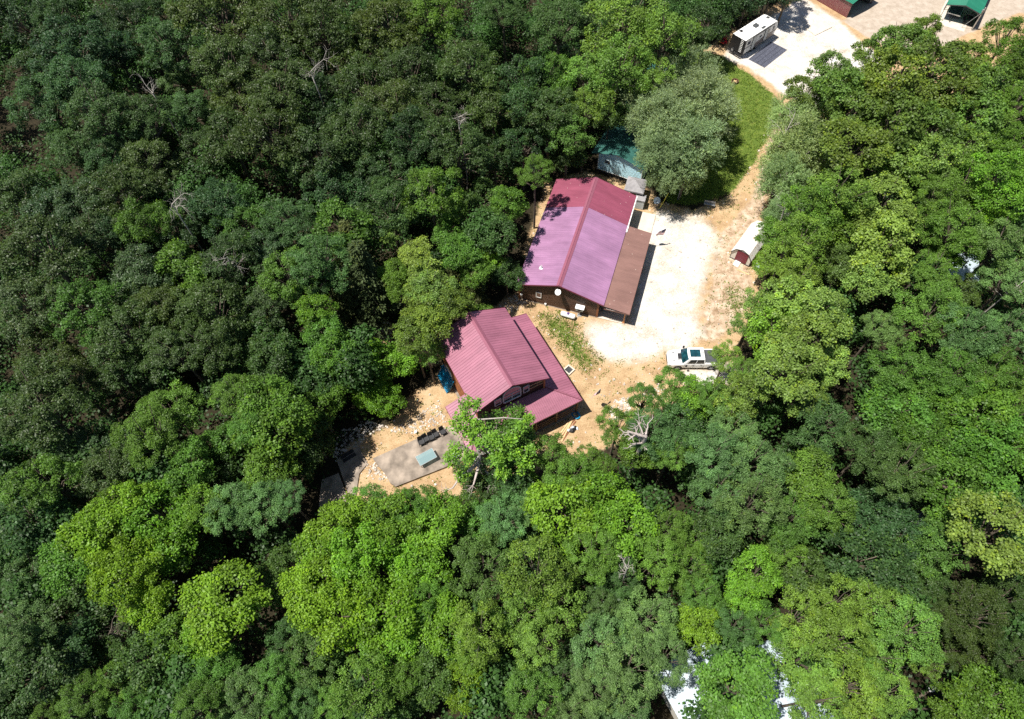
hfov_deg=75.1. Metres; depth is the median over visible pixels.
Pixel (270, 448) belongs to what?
broadleaf tree
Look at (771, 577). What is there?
young tree
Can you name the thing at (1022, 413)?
broadleaf tree
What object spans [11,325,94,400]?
broadleaf tree
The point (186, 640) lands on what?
young tree
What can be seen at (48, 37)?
broadleaf tree
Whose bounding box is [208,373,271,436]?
broadleaf tree
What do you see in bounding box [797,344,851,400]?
broadleaf tree
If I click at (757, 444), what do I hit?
broadleaf tree
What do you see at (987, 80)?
broadleaf tree
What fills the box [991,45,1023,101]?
broadleaf tree
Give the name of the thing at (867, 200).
broadleaf tree
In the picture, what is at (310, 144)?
broadleaf tree
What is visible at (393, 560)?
broadleaf tree
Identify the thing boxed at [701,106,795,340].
dirt track
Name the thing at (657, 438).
broadleaf tree
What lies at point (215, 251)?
broadleaf tree
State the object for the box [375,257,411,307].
young tree
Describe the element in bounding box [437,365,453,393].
tarp
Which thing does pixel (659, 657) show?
broadleaf tree
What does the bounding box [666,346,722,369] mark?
pickup truck
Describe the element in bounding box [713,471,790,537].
broadleaf tree
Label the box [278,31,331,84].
broadleaf tree
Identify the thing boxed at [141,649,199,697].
broadleaf tree
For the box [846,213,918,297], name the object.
broadleaf tree
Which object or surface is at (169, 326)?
broadleaf tree
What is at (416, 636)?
broadleaf tree
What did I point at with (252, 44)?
broadleaf tree
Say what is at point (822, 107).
willow tree
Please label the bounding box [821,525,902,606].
broadleaf tree
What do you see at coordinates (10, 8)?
broadleaf tree
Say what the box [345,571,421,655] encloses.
broadleaf tree
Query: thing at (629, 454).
young tree
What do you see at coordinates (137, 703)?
broadleaf tree
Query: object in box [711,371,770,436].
broadleaf tree
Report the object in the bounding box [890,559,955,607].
broadleaf tree
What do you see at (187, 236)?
broadleaf tree
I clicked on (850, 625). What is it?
broadleaf tree
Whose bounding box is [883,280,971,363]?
broadleaf tree
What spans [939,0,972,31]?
carport slab
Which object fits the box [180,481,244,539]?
young tree
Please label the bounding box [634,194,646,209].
storage cabinet
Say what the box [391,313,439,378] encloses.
young tree
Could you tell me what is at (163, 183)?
broadleaf tree
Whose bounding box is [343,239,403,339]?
cedar tree
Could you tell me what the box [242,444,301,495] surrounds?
broadleaf tree
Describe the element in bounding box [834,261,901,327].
broadleaf tree
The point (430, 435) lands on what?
patio chair
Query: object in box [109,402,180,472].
broadleaf tree
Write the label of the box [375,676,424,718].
broadleaf tree
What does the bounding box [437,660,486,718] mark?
young tree
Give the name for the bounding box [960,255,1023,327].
broadleaf tree
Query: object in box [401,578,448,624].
young tree
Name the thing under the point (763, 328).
broadleaf tree
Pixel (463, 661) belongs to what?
young tree
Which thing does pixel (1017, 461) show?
broadleaf tree
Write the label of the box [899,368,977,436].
broadleaf tree
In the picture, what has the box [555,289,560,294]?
satellite dish
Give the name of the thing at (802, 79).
young tree
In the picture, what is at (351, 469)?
slab
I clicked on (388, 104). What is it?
broadleaf tree
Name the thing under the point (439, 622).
broadleaf tree
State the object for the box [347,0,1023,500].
bare ground
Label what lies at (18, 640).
broadleaf tree
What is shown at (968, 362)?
broadleaf tree
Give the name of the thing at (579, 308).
heat pump
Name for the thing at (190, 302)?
broadleaf tree
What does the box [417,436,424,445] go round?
patio chair
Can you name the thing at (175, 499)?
broadleaf tree
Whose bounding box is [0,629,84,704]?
broadleaf tree
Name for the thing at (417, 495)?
broadleaf tree
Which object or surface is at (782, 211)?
dead tree
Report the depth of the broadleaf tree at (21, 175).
75.16 m
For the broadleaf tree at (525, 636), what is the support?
on the forest floor
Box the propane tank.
[561,311,575,319]
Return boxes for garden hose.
[566,410,579,420]
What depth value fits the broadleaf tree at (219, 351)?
63.09 m
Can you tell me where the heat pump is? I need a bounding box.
[575,304,584,316]
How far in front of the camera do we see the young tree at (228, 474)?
61.91 m
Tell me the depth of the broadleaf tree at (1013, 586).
52.31 m
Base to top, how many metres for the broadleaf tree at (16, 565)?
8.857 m
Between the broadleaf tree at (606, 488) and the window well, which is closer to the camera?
the broadleaf tree at (606, 488)
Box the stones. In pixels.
[333,134,782,491]
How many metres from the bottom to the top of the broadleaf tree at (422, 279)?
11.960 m
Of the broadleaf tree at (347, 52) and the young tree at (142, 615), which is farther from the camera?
the broadleaf tree at (347, 52)
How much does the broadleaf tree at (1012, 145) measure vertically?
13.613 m
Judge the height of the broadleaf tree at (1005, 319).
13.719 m
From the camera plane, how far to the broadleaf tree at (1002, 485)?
55.79 m
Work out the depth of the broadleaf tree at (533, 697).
47.88 m
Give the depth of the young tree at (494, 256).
74.50 m
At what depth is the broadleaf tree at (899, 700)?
47.86 m
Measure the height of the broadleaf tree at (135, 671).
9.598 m
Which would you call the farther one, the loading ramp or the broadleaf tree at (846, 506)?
the loading ramp
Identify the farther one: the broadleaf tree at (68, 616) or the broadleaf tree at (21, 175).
the broadleaf tree at (21, 175)
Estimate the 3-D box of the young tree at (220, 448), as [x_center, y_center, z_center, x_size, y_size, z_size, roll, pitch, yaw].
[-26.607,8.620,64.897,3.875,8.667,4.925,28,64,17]
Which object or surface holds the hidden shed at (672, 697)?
on the forest floor
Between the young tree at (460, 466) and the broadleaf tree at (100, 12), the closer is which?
the young tree at (460, 466)
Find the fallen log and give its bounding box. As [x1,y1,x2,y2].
[913,682,943,700]
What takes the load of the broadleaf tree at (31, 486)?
on the forest floor
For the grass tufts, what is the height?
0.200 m
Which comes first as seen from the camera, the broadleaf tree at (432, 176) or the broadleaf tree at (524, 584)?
the broadleaf tree at (524, 584)
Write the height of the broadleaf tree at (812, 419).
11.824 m
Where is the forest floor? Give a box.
[0,0,1023,718]
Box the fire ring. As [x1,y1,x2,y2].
[731,78,738,83]
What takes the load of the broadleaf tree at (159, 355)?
on the forest floor
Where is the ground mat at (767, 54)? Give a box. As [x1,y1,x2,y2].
[749,42,786,67]
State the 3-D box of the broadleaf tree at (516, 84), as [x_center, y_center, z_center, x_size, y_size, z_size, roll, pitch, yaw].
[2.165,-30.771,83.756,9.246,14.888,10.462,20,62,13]
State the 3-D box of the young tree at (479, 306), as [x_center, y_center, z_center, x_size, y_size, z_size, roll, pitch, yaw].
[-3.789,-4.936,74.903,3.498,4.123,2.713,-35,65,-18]
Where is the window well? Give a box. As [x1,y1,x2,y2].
[563,364,574,374]
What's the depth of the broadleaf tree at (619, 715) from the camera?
48.72 m
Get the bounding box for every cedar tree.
[261,311,304,352]
[325,317,363,357]
[329,219,381,286]
[329,278,375,331]
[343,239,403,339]
[351,308,372,338]
[444,258,467,290]
[466,271,491,310]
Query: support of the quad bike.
on the carport slab at (955, 22)
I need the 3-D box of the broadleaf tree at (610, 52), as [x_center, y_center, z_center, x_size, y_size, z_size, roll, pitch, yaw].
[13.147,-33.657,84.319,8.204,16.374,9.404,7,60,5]
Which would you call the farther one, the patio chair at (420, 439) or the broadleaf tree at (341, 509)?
the patio chair at (420, 439)
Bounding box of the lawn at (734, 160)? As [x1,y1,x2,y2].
[558,51,777,357]
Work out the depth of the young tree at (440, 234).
74.25 m
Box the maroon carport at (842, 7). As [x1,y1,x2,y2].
[817,0,871,17]
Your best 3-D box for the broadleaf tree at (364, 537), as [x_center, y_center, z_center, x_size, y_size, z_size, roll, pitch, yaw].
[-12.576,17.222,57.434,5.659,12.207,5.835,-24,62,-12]
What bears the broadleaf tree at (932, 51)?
on the forest floor
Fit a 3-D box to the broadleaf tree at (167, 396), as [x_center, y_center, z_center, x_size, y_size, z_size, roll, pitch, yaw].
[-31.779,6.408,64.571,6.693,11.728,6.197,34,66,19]
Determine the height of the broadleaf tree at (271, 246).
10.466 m
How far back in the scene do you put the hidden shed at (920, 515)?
61.75 m
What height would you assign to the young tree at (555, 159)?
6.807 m
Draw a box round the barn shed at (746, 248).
[730,221,768,266]
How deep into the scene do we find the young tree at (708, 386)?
60.38 m
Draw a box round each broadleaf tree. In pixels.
[0,0,59,74]
[0,168,56,239]
[0,212,113,322]
[0,274,91,366]
[0,353,94,453]
[0,450,88,512]
[0,477,76,562]
[0,546,48,607]
[0,598,94,660]
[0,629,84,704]
[0,677,48,718]
[2,72,93,166]
[5,44,80,128]
[7,576,92,642]
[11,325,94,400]
[14,184,86,245]
[26,12,115,100]
[27,0,79,46]
[33,527,129,601]
[34,350,121,425]
[34,615,116,688]
[42,53,127,161]
[42,128,99,174]
[42,277,129,355]
[51,493,146,571]
[52,173,129,249]
[54,420,111,468]
[54,669,130,718]
[57,211,118,270]
[62,79,143,168]
[72,442,137,501]
[72,479,163,541]
[76,162,160,248]
[79,6,132,75]
[79,135,138,202]
[80,209,146,262]
[80,328,152,403]
[80,595,140,670]
[84,531,181,610]
[85,659,136,712]
[86,297,178,384]
[88,29,147,103]
[100,0,164,71]
[103,628,176,700]
[107,683,180,718]
[108,243,188,296]
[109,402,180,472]
[112,195,184,279]
[114,93,186,184]
[116,476,203,545]
[119,133,184,217]
[126,283,181,330]
[127,170,181,233]
[133,508,213,576]
[134,379,210,449]
[136,15,209,123]
[138,327,219,402]
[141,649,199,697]
[143,606,198,664]
[147,200,209,277]
[147,297,212,360]
[152,236,221,300]
[156,58,207,123]
[160,89,213,157]
[162,185,222,245]
[163,0,255,92]
[169,125,220,188]
[169,676,246,718]
[170,276,258,359]
[172,317,242,376]
[174,556,274,660]
[186,176,256,263]
[187,32,258,114]
[188,642,253,710]
[197,104,270,198]
[197,227,264,305]
[198,481,269,538]
[207,64,267,157]
[207,203,274,274]
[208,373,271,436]
[216,664,280,718]
[227,99,310,204]
[227,402,282,447]
[228,400,317,473]
[230,21,299,120]
[230,284,291,332]
[232,374,311,436]
[234,479,297,536]
[241,0,317,80]
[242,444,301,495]
[245,57,315,171]
[247,221,295,280]
[247,652,301,706]
[254,686,302,718]
[255,244,317,310]
[258,198,315,247]
[263,613,316,666]
[271,631,339,694]
[275,555,350,634]
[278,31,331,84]
[278,125,369,188]
[280,362,339,409]
[284,72,351,136]
[284,234,354,322]
[284,666,333,718]
[289,526,369,589]
[290,0,357,104]
[297,490,366,559]
[299,154,378,220]
[303,582,372,659]
[311,195,377,254]
[312,685,358,718]
[316,550,379,616]
[319,99,389,167]
[324,25,395,85]
[324,50,396,143]
[326,650,407,718]
[327,519,392,582]
[345,483,390,530]
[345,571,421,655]
[348,0,425,78]
[353,77,422,152]
[353,145,414,203]
[353,176,418,257]
[356,616,420,687]
[358,490,418,551]
[361,338,418,382]
[368,514,429,573]
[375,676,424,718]
[378,43,435,131]
[379,103,450,198]
[382,597,443,661]
[384,652,424,701]
[388,484,437,525]
[390,535,454,597]
[395,490,464,557]
[397,0,465,57]
[400,166,463,259]
[403,255,451,297]
[405,267,459,309]
[406,79,464,172]
[410,298,455,363]
[413,589,473,661]
[416,114,495,202]
[434,36,505,130]
[446,530,513,610]
[448,598,513,667]
[455,77,519,148]
[459,133,525,185]
[460,177,512,217]
[460,470,507,516]
[473,401,540,471]
[475,489,525,547]
[478,437,537,504]
[489,579,554,648]
[492,122,559,190]
[495,53,569,155]
[496,533,580,607]
[502,654,564,718]
[509,613,559,671]
[511,84,581,179]
[517,50,576,145]
[519,473,603,560]
[524,432,577,486]
[529,0,598,65]
[532,570,588,639]
[536,646,586,703]
[542,453,598,505]
[544,113,595,178]
[549,683,594,718]
[556,50,611,142]
[559,86,616,173]
[560,468,631,544]
[560,522,620,586]
[564,657,617,718]
[569,611,632,693]
[580,0,664,75]
[587,31,653,106]
[592,487,664,563]
[593,632,664,714]
[594,404,636,454]
[597,682,652,718]
[613,585,678,645]
[623,51,678,94]
[626,406,689,472]
[628,535,690,592]
[629,0,702,80]
[638,626,694,688]
[653,365,698,413]
[660,540,712,595]
[681,572,726,618]
[683,421,749,498]
[686,448,753,517]
[691,495,747,563]
[692,645,781,718]
[706,403,760,450]
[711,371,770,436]
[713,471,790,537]
[719,429,797,493]
[744,296,812,371]
[748,332,827,423]
[755,231,812,304]
[757,488,820,553]
[757,530,808,576]
[759,625,841,693]
[760,273,816,349]
[760,583,836,649]
[761,308,839,380]
[764,369,830,439]
[766,253,822,322]
[773,210,831,293]
[774,442,838,507]
[774,544,843,602]
[779,182,846,260]
[781,666,850,718]
[785,392,853,456]
[789,284,855,339]
[792,475,857,536]
[794,605,878,671]
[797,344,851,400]
[798,200,858,274]
[802,571,886,631]
[805,48,851,127]
[806,163,876,248]
[812,61,871,120]
[816,116,896,184]
[818,650,886,718]
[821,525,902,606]
[823,488,885,556]
[824,80,892,167]
[829,419,898,484]
[833,620,905,691]
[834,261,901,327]
[841,576,915,637]
[842,87,926,177]
[843,541,922,600]
[844,43,932,154]
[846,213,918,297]
[848,170,924,255]
[848,666,916,718]
[852,379,937,452]
[854,440,938,502]
[855,479,916,541]
[858,138,927,192]
[859,339,940,419]
[865,401,953,478]
[867,22,935,65]
[871,497,936,565]
[872,593,947,666]
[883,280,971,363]
[887,209,955,273]
[890,172,967,256]
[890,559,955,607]
[895,518,972,580]
[898,133,964,190]
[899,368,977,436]
[903,33,974,114]
[905,198,988,288]
[906,98,970,146]
[906,409,994,477]
[907,445,990,521]
[908,578,1009,652]
[912,72,983,134]
[914,488,1023,580]
[917,346,987,404]
[920,148,998,241]
[921,487,986,545]
[923,661,1023,718]
[929,39,996,126]
[931,301,1004,365]
[931,630,978,672]
[932,124,992,191]
[935,88,1011,148]
[938,624,1017,686]
[940,217,1023,309]
[940,369,1019,440]
[941,445,1023,516]
[942,408,1023,476]
[943,631,1023,679]
[945,345,1023,398]
[955,672,1023,718]
[958,148,1023,231]
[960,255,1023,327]
[964,62,1023,119]
[967,85,1023,168]
[975,307,1023,360]
[976,360,1023,418]
[977,571,1023,632]
[981,16,1023,59]
[981,395,1023,445]
[988,120,1023,178]
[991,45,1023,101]
[993,431,1023,475]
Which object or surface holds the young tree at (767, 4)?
on the gravel yard at (797, 40)
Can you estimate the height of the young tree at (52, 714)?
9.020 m
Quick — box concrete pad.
[805,19,831,35]
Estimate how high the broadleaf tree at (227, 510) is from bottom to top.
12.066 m
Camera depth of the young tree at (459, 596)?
54.51 m
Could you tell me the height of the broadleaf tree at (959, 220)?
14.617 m
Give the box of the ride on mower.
[718,37,727,45]
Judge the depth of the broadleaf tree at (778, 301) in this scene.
63.33 m
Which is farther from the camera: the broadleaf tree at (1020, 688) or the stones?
the stones
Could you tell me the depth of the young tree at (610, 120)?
83.32 m
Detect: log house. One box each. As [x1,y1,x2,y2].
[436,307,582,461]
[517,177,655,323]
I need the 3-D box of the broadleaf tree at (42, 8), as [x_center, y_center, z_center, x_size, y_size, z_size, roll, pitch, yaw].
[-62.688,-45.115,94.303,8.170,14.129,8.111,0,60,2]
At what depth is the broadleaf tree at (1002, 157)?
69.84 m
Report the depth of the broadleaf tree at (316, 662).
50.78 m
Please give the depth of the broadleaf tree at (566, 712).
48.58 m
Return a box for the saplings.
[0,0,1023,718]
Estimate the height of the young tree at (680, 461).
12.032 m
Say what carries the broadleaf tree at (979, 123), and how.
on the forest floor
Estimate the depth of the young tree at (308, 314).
66.37 m
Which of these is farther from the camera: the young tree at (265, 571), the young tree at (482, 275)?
the young tree at (482, 275)
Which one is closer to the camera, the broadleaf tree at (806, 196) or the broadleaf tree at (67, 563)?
the broadleaf tree at (67, 563)
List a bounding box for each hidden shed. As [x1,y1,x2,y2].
[653,639,752,718]
[730,634,833,718]
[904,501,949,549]
[931,249,978,300]
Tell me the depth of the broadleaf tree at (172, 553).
55.50 m
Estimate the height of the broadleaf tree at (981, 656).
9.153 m
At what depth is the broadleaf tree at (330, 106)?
80.43 m
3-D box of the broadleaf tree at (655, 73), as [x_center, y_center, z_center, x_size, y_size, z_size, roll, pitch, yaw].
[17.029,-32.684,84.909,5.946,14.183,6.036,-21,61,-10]
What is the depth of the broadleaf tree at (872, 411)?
58.73 m
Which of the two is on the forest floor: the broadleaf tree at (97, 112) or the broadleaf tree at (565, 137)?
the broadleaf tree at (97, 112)
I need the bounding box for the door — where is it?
[735,250,748,263]
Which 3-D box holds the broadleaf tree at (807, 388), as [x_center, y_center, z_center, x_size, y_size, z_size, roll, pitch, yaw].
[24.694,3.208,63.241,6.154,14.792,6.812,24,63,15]
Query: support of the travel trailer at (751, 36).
on the gravel yard at (797, 40)
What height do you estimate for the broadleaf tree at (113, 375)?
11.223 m
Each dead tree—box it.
[96,605,127,640]
[131,71,198,172]
[168,181,221,280]
[210,249,252,305]
[297,45,338,155]
[452,106,469,209]
[618,554,632,587]
[619,413,652,488]
[765,192,803,251]
[766,106,804,176]
[983,276,1023,313]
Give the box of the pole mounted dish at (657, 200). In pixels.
[654,197,660,207]
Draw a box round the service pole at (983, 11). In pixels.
[961,7,985,29]
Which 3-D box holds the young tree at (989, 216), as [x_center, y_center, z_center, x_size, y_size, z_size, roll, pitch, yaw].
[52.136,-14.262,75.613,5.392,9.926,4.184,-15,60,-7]
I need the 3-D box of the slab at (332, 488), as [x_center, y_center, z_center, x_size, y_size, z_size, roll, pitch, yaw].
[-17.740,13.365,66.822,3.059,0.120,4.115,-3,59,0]
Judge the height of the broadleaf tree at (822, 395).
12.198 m
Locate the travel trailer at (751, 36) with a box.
[728,14,777,56]
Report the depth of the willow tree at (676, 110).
79.21 m
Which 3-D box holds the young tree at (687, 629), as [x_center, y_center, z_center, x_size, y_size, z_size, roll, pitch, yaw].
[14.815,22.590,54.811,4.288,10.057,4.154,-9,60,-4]
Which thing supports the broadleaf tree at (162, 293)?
on the forest floor
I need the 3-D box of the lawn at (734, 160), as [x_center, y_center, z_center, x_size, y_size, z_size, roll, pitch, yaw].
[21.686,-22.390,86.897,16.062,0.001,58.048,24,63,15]
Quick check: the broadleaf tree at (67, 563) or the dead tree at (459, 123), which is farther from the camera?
the dead tree at (459, 123)
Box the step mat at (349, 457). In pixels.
[340,449,355,462]
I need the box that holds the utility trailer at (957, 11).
[947,6,964,19]
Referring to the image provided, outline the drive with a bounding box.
[845,0,1023,47]
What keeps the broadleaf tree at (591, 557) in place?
on the forest floor
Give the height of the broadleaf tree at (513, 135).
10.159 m
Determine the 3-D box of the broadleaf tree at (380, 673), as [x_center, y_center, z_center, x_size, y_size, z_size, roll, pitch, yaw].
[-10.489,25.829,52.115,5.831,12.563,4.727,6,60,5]
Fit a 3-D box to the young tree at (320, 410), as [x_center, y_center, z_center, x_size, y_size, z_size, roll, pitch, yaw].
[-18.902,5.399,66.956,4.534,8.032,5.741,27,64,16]
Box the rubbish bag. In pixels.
[567,426,577,432]
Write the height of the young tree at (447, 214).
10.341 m
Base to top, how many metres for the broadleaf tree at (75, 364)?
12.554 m
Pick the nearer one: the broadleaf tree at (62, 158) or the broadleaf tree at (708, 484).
the broadleaf tree at (708, 484)
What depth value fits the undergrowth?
71.27 m
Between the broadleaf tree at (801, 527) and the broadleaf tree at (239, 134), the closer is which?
the broadleaf tree at (801, 527)
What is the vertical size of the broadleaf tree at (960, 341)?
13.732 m
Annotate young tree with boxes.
[29,692,96,718]
[99,119,158,160]
[116,580,186,633]
[125,352,179,396]
[140,682,198,718]
[163,434,216,492]
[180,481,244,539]
[180,612,247,666]
[199,420,246,462]
[201,443,247,494]
[240,556,291,610]
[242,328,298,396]
[267,542,318,596]
[271,478,319,532]
[274,435,321,479]
[293,384,346,433]
[293,413,335,467]
[294,269,336,308]
[294,292,339,328]
[299,309,344,357]
[308,329,357,395]
[332,349,372,392]
[348,366,393,408]
[364,379,407,418]
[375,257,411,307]
[378,222,401,266]
[383,276,410,307]
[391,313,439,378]
[397,235,432,273]
[398,287,431,316]
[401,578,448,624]
[405,335,447,384]
[405,643,458,712]
[426,488,472,535]
[426,577,462,607]
[430,217,469,252]
[432,277,475,323]
[437,233,483,281]
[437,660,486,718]
[438,186,468,248]
[449,640,491,680]
[452,453,489,488]
[456,498,499,544]
[457,256,495,289]
[461,303,491,311]
[463,207,517,277]
[480,245,507,286]
[481,0,526,77]
[487,184,529,255]
[489,256,525,296]
[511,489,549,530]
[514,153,554,228]
[545,138,587,178]
[572,443,617,480]
[575,585,623,631]
[587,98,628,139]
[595,555,643,603]
[617,430,664,468]
[625,382,664,430]
[642,504,689,549]
[651,434,696,490]
[656,396,705,445]
[663,23,714,60]
[673,374,716,420]
[674,514,712,559]
[674,602,722,656]
[689,1,734,62]
[695,376,735,411]
[706,0,742,39]
[708,338,744,377]
[713,606,756,655]
[723,576,767,621]
[725,356,765,381]
[726,542,786,597]
[727,308,765,346]
[729,0,767,26]
[738,287,785,347]
[740,599,787,645]
[752,215,795,265]
[752,252,779,285]
[754,457,792,503]
[755,0,779,13]
[777,0,801,23]
[783,74,828,105]
[824,241,858,289]
[842,309,906,370]
[850,38,892,72]
[883,640,944,682]
[901,13,943,73]
[902,247,959,309]
[903,678,987,718]
[908,593,973,638]
[911,480,949,517]
[913,235,972,292]
[927,271,987,327]
[965,198,1015,237]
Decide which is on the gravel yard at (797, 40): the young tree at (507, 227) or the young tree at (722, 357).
the young tree at (722, 357)
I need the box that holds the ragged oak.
[440,393,537,495]
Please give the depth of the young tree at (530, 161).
75.42 m
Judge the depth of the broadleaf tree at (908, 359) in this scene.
60.24 m
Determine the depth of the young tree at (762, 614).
50.85 m
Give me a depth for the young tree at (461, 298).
66.22 m
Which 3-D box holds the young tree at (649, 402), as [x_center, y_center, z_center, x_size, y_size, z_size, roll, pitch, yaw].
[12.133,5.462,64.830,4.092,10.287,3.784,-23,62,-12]
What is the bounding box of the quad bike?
[962,14,972,24]
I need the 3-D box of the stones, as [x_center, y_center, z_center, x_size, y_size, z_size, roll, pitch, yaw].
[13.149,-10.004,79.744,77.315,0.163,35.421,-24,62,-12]
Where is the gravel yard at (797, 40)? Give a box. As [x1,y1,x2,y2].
[589,0,876,385]
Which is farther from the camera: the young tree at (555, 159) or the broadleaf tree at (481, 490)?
the young tree at (555, 159)
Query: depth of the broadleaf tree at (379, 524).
54.69 m
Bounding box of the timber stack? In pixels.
[560,413,575,440]
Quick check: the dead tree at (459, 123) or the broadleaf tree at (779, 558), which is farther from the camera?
the dead tree at (459, 123)
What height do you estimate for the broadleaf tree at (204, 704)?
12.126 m
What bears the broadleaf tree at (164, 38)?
on the forest floor
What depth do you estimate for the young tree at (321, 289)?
67.67 m
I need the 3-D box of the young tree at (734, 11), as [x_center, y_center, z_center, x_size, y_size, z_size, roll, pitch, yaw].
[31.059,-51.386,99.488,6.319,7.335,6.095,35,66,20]
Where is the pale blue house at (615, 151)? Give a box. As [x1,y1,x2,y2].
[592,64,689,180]
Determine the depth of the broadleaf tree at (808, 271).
65.42 m
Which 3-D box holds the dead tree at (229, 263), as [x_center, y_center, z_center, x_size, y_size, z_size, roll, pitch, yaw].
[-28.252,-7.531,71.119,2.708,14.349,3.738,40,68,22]
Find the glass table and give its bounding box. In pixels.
[416,448,436,467]
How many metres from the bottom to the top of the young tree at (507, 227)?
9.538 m
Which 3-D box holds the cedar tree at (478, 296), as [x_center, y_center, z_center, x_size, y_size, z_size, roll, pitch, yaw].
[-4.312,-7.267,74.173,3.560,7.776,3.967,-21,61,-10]
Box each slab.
[319,473,345,512]
[337,447,366,498]
[373,425,464,486]
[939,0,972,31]
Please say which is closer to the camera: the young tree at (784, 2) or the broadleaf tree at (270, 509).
the broadleaf tree at (270, 509)
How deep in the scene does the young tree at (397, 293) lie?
69.74 m
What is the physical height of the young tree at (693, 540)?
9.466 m
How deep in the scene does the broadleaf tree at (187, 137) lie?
81.05 m
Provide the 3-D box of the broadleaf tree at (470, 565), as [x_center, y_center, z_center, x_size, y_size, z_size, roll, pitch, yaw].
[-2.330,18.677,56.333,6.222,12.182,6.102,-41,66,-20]
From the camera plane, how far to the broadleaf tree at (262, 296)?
66.85 m
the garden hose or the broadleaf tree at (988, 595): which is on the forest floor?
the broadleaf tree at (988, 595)
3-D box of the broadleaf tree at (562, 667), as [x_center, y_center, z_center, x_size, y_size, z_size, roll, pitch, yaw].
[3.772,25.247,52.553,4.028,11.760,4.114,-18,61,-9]
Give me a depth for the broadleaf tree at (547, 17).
84.90 m
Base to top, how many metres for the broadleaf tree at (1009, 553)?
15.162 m
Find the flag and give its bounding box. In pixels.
[653,228,665,235]
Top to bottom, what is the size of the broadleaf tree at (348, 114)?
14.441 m
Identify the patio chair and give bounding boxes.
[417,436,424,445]
[421,433,429,443]
[427,431,434,441]
[431,428,439,437]
[438,425,446,435]
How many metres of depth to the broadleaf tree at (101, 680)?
51.01 m
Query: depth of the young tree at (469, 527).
56.69 m
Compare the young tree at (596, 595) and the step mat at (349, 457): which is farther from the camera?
the step mat at (349, 457)
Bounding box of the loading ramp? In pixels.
[732,260,740,266]
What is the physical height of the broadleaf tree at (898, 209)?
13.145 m
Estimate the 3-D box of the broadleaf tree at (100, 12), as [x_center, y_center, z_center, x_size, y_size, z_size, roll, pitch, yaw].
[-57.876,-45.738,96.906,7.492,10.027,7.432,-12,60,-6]
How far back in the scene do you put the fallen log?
56.37 m
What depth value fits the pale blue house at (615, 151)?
86.28 m
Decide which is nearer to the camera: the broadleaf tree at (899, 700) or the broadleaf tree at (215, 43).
the broadleaf tree at (899, 700)
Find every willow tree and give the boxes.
[617,42,742,196]
[753,149,814,213]
[756,108,842,190]
[760,192,800,242]
[764,87,823,146]
[793,85,853,132]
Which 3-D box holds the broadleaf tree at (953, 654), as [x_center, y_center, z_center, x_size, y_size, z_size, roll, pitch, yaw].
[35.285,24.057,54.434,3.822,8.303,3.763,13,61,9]
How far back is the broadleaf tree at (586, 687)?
48.17 m
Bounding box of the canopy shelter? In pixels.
[624,176,646,195]
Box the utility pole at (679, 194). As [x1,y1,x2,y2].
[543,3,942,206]
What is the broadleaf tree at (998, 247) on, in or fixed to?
on the forest floor
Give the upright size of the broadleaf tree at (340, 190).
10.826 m
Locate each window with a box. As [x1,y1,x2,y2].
[494,398,501,406]
[502,386,521,402]
[523,385,528,393]
[536,292,541,297]
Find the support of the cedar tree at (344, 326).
on the forest floor
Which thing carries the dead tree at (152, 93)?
on the forest floor
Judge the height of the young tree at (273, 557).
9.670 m
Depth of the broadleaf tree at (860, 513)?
56.26 m
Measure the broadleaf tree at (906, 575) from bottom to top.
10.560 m
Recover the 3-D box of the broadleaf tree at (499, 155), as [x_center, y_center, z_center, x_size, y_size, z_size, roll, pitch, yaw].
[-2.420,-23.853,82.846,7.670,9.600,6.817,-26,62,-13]
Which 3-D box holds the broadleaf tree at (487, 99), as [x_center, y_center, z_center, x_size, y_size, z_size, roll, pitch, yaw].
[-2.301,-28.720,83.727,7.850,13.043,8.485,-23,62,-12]
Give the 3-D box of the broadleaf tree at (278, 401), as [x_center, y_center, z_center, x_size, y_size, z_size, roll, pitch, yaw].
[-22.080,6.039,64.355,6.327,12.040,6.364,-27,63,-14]
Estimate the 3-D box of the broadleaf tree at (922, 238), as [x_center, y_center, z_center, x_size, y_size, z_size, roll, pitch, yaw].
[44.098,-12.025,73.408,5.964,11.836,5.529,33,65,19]
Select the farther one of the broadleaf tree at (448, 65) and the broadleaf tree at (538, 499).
the broadleaf tree at (448, 65)
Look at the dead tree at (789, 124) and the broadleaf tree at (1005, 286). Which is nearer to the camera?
the broadleaf tree at (1005, 286)
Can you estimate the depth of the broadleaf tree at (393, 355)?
69.27 m
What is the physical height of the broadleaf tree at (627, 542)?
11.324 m
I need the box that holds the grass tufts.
[355,53,781,498]
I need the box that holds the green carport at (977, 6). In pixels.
[941,0,987,27]
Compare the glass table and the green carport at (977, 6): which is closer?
the glass table
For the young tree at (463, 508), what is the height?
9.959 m
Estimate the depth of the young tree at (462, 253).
70.11 m
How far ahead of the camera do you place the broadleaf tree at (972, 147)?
74.16 m
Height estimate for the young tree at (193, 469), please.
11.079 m
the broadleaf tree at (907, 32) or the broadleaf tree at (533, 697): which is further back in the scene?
the broadleaf tree at (907, 32)
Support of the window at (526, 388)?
in the gabled log house at (498, 358)
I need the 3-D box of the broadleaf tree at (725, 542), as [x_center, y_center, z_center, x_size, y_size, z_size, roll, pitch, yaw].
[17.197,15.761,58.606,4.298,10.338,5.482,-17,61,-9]
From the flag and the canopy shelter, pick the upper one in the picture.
the canopy shelter
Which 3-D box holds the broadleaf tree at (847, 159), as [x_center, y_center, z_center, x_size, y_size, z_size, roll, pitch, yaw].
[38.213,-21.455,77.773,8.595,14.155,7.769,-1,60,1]
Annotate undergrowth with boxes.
[0,0,1023,718]
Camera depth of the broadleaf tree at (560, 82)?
80.29 m
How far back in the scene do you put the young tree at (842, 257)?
70.05 m

